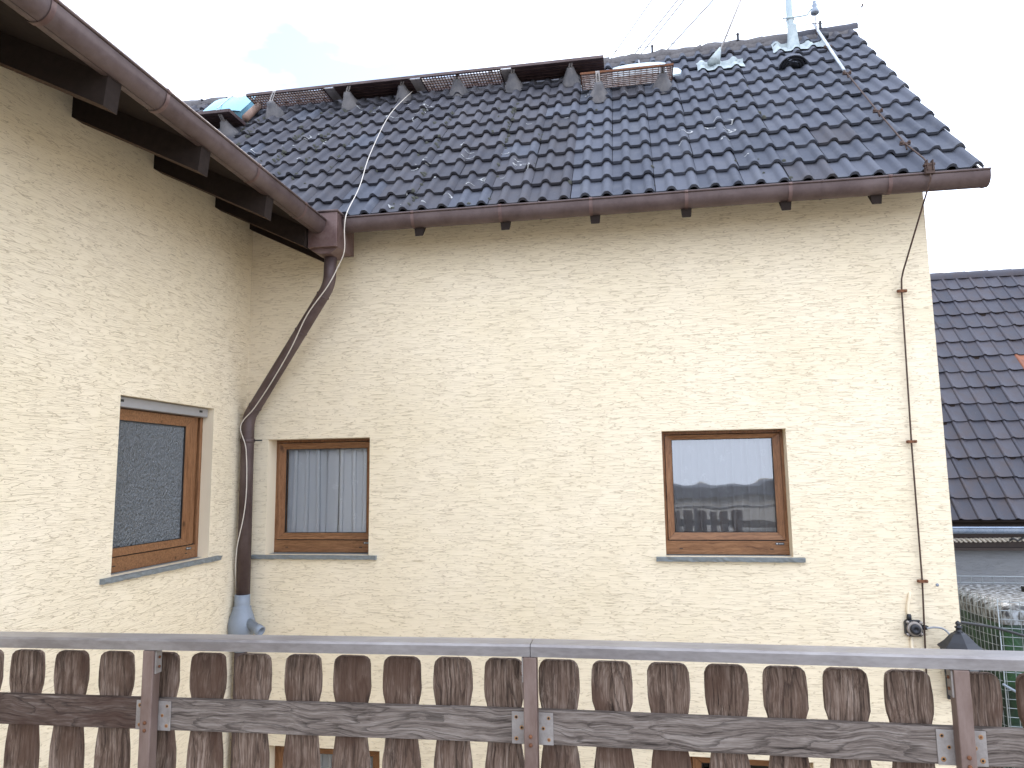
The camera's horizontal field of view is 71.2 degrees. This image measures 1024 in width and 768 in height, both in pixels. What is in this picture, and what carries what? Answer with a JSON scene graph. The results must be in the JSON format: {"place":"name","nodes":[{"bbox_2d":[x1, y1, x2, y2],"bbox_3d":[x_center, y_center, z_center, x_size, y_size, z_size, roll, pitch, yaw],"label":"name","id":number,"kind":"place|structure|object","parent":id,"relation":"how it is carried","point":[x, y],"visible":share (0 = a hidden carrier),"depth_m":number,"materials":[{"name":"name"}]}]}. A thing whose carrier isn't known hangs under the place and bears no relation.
{"place":"outdoors","nodes":[
{"label":"outdoors","id":0,"kind":"place"},
{"bbox_2d":[60,0,1023,272],"label":"sky","id":1,"kind":"structure","parent":0,"point":[963,59],"materials":[{"name":"white"}]},
{"bbox_2d":[696,0,744,69],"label":"mast stay","id":2,"kind":"object","parent":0,"point":[714,61],"visible":0.99,"depth_m":8.06,"materials":[{"name":"silver metal"}]},
{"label":"terrace floor","id":3,"kind":"structure","parent":0,"visible":0},
{"bbox_2d":[0,631,1023,767],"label":"balcony railing","id":4,"kind":"object","parent":3,"relation":"on","point":[668,730],"visible":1,"depth_m":2.13,"materials":[{"name":"wood"}]},
{"label":"ground","id":5,"kind":"structure","parent":0,"visible":0},
{"bbox_2d":[0,0,326,767],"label":"wall","id":6,"kind":"structure","parent":5,"relation":"on","point":[138,206],"depth_m":4.88,"materials":[{"name":"paint"}]},
{"bbox_2d":[99,396,221,584],"bbox_3d":[-2.740,0.795,5.588,0.248,1.296,1.400,-2,-7,9],"label":"window","id":7,"kind":"structure","parent":6,"relation":"in","point":[157,494],"depth_m":5.58,"materials":[{"name":"brown wood"}]},
{"bbox_2d":[227,209,353,767],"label":"downpipe","id":8,"kind":"object","parent":6,"relation":"attached to","point":[327,243],"visible":0.84,"depth_m":6.36,"materials":[{"name":"brown metal"}]},
{"bbox_2d":[235,91,412,585],"bbox_3d":[-1.832,-0.767,7.260,1.186,5.771,2.156,-2,-7,9],"label":"cable","id":9,"kind":"object","parent":8,"relation":"attached to","point":[296,337],"visible":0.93,"depth_m":6.40,"materials":[{"name":"white plastic"}]},
{"bbox_2d":[183,22,990,767],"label":"rendered house","id":10,"kind":"structure","parent":5,"relation":"on","point":[519,380],"depth_m":6.21,"materials":[{"name":"paint"}]},
{"bbox_2d":[197,108,245,136],"bbox_3d":[-3.575,-3.000,8.451,0.714,0.284,0.362,-2,-7,9],"label":"roof step","id":11,"kind":"object","parent":10,"relation":"on","point":[225,121],"visible":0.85,"depth_m":8.39,"materials":[{"name":"brown metal"}]},
{"bbox_2d":[204,94,254,118],"bbox_3d":[-3.614,-3.524,9.097,0.580,0.482,0.466,-2,-7,9],"label":"skylight","id":12,"kind":"object","parent":10,"relation":"on","point":[239,106],"visible":0.65,"depth_m":8.99},
{"bbox_2d":[242,103,261,121],"bbox_3d":[-3.207,-3.355,8.828,0.090,0.369,0.352,-2,-7,9],"label":"clay pipe","id":13,"kind":"object","parent":10,"relation":"on","point":[251,112],"visible":1,"depth_m":8.76,"materials":[{"name":"ceramic"}]},
{"bbox_2d":[251,438,376,559],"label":"window","id":14,"kind":"structure","parent":10,"relation":"in","point":[285,542],"depth_m":6.66,"materials":[{"name":"brown wood"}]},
{"bbox_2d":[275,746,379,767],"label":"window","id":15,"kind":"structure","parent":10,"relation":"in","point":[279,750],"depth_m":6.36,"materials":[{"name":"brown wood"}]},
{"bbox_2d":[287,441,369,531],"bbox_3d":[-1.677,0.971,6.785,1.134,0.920,0.100,-2,-7,9],"label":"net curtain","id":16,"kind":"object","parent":10,"relation":"hanging from","point":[317,490],"visible":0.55,"depth_m":6.78,"materials":[{"name":"white fabric"}]},
{"bbox_2d":[320,754,372,767],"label":"net curtain","id":17,"kind":"object","parent":10,"relation":"hanging from","point":[325,760],"visible":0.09,"depth_m":6.54,"materials":[{"name":"white fabric"}]},
{"bbox_2d":[246,55,604,118],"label":"roof walkway","id":18,"kind":"structure","parent":10,"relation":"on","point":[513,76],"depth_m":8.51,"materials":[{"name":"brown metal"}]},
{"bbox_2d":[250,80,748,207],"bbox_3d":[-0.372,-2.508,7.308,5.097,2.131,2.019,-2,-7,9],"label":"lichen","id":19,"kind":"object","parent":10,"relation":"on","point":[506,153],"visible":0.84,"depth_m":6.79},
{"bbox_2d":[236,82,792,208],"bbox_3d":[-0.918,-2.449,7.369,6.760,2.144,2.003,-2,-7,9],"label":"moss","id":20,"kind":"object","parent":10,"relation":"on","point":[512,111],"visible":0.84,"depth_m":7.50,"materials":[{"name":"plant"}]},
{"bbox_2d":[580,63,673,102],"bbox_3d":[1.246,-3.177,7.726,0.990,0.316,0.345,-2,-7,9],"label":"rusty grating","id":21,"kind":"object","parent":10,"relation":"on","point":[599,92],"visible":0.98,"depth_m":7.68,"materials":[{"name":"metal"}]},
{"bbox_2d":[613,60,681,83],"bbox_3d":[1.516,-3.538,8.076,0.750,0.435,0.422,-2,-7,9],"label":"roof hatch","id":22,"kind":"object","parent":10,"relation":"attached to","point":[677,71],"visible":0.34,"depth_m":8.09,"materials":[{"name":"white plastic"}]},
{"bbox_2d":[664,433,775,531],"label":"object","id":23,"kind":"object","parent":10,"relation":"hanging from","point":[723,485],"visible":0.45,"depth_m":6.16,"materials":[{"name":"clear glass"}]},
{"bbox_2d":[656,429,805,562],"bbox_3d":[1.784,0.918,5.996,1.171,1.100,0.248,-2,-7,9],"label":"window","id":24,"kind":"structure","parent":10,"relation":"in","point":[776,543],"depth_m":6.01,"materials":[{"name":"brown wood"}]},
{"bbox_2d":[690,756,809,767],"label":"window","id":25,"kind":"structure","parent":10,"relation":"in","point":[696,762],"depth_m":5.83,"materials":[{"name":"brown wood"}]},
{"bbox_2d":[607,3,934,672],"bbox_3d":[2.498,0.235,6.730,2.998,9.737,2.754,-2,-7,9],"label":"lightning conductor","id":26,"kind":"object","parent":10,"relation":"attached to","point":[929,169],"visible":0.99,"depth_m":5.77,"materials":[{"name":"metal"}]},
{"bbox_2d":[771,0,828,54],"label":"roof mast","id":27,"kind":"object","parent":10,"relation":"on","point":[791,44],"visible":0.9,"depth_m":8.20,"materials":[{"name":"metal"}]},
{"bbox_2d":[611,0,651,57],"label":"overhead wire","id":28,"kind":"object","parent":27,"relation":"attached to","point":[632,27],"depth_m":12.51,"materials":[{"name":"grey metal"}]},
{"bbox_2d":[634,0,677,53],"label":"overhead wire","id":29,"kind":"object","parent":27,"relation":"attached to","point":[656,26],"depth_m":11.38,"materials":[{"name":"grey metal"}]},
{"bbox_2d":[641,0,683,53],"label":"overhead wire","id":30,"kind":"object","parent":27,"relation":"attached to","point":[663,26],"depth_m":11.22,"materials":[{"name":"grey metal"}]},
{"bbox_2d":[667,0,713,49],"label":"overhead wire","id":31,"kind":"object","parent":27,"relation":"attached to","point":[690,24],"depth_m":10.16,"materials":[{"name":"grey metal"}]},
{"bbox_2d":[906,593,911,613],"bbox_3d":[3.100,1.714,5.586,0.051,0.166,0.030,-2,-7,9],"label":"conduit","id":32,"kind":"object","parent":10,"relation":"attached to","point":[908,603],"visible":1,"depth_m":5.58,"materials":[{"name":"paint"}]},
{"bbox_2d":[910,637,914,669],"bbox_3d":[3.116,3.450,5.369,0.031,3.005,0.023,-2,-7,9],"label":"conduit","id":33,"kind":"object","parent":10,"relation":"attached to","point":[911,643],"visible":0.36,"depth_m":5.54,"materials":[{"name":"paint"}]},
{"bbox_2d":[903,614,928,636],"bbox_3d":[3.133,1.869,5.535,0.170,0.167,0.076,-2,-7,9],"label":"junction box","id":34,"kind":"object","parent":10,"relation":"attached to","point":[913,628],"visible":1,"depth_m":5.53,"materials":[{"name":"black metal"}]},
{"bbox_2d":[937,621,983,698],"bbox_3d":[3.338,2.077,5.332,0.260,0.615,0.352,-2,-7,9],"label":"wall lantern","id":35,"kind":"object","parent":10,"relation":"attached to","point":[958,638],"depth_m":5.28,"materials":[{"name":"black metal"}]},
{"bbox_2d":[927,626,949,634],"bbox_3d":[3.276,1.915,5.457,0.191,0.117,0.058,-7,-10,43],"label":"lamp cable","id":36,"kind":"object","parent":35,"relation":"attached to","point":[944,629],"visible":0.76,"depth_m":5.48,"materials":[{"name":"white plastic"}]},
{"bbox_2d":[930,268,1023,584],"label":"neighbour house","id":37,"kind":"structure","parent":5,"relation":"on","point":[979,323],"depth_m":9.62,"materials":[{"name":"grey tile"}]},
{"bbox_2d":[953,537,1023,542],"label":"rope","id":38,"kind":"object","parent":37,"relation":"attached to","point":[971,540],"visible":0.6,"depth_m":8.42,"materials":[{"name":"beige fabric"}]},
{"bbox_2d":[1008,535,1023,541],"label":"twig","id":39,"kind":"object","parent":38,"relation":"in","point":[1015,539],"visible":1,"depth_m":8.34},
{"bbox_3d":[5.555,4.164,6.279,3.250,1.750,2.450,-2,-7,9],"label":"concrete plinth","id":40,"kind":"object","parent":5,"relation":"on","visible":0},
{"bbox_2d":[957,576,1023,767],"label":"wire cage","id":41,"kind":"object","parent":40,"relation":"on","point":[994,618],"visible":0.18,"depth_m":5.83,"materials":[{"name":"grey metal"}]},
{"bbox_2d":[961,621,1023,636],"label":"hose","id":42,"kind":"object","parent":41,"relation":"hanging from","point":[992,627],"visible":0.83,"depth_m":5.71,"materials":[{"name":"grey rubber"}]},
{"bbox_2d":[1002,683,1015,692],"bbox_3d":[4.126,2.430,5.590,0.526,0.160,0.035,-2,-7,9],"label":"hose","id":43,"kind":"object","parent":41,"relation":"attached to","point":[1008,687],"visible":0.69,"depth_m":5.63,"materials":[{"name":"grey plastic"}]},
{"bbox_2d":[957,584,1023,767],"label":"water tank","id":44,"kind":"object","parent":40,"relation":"on","point":[1004,594],"visible":0.3,"depth_m":5.98,"materials":[{"name":"metal"}]}
]}

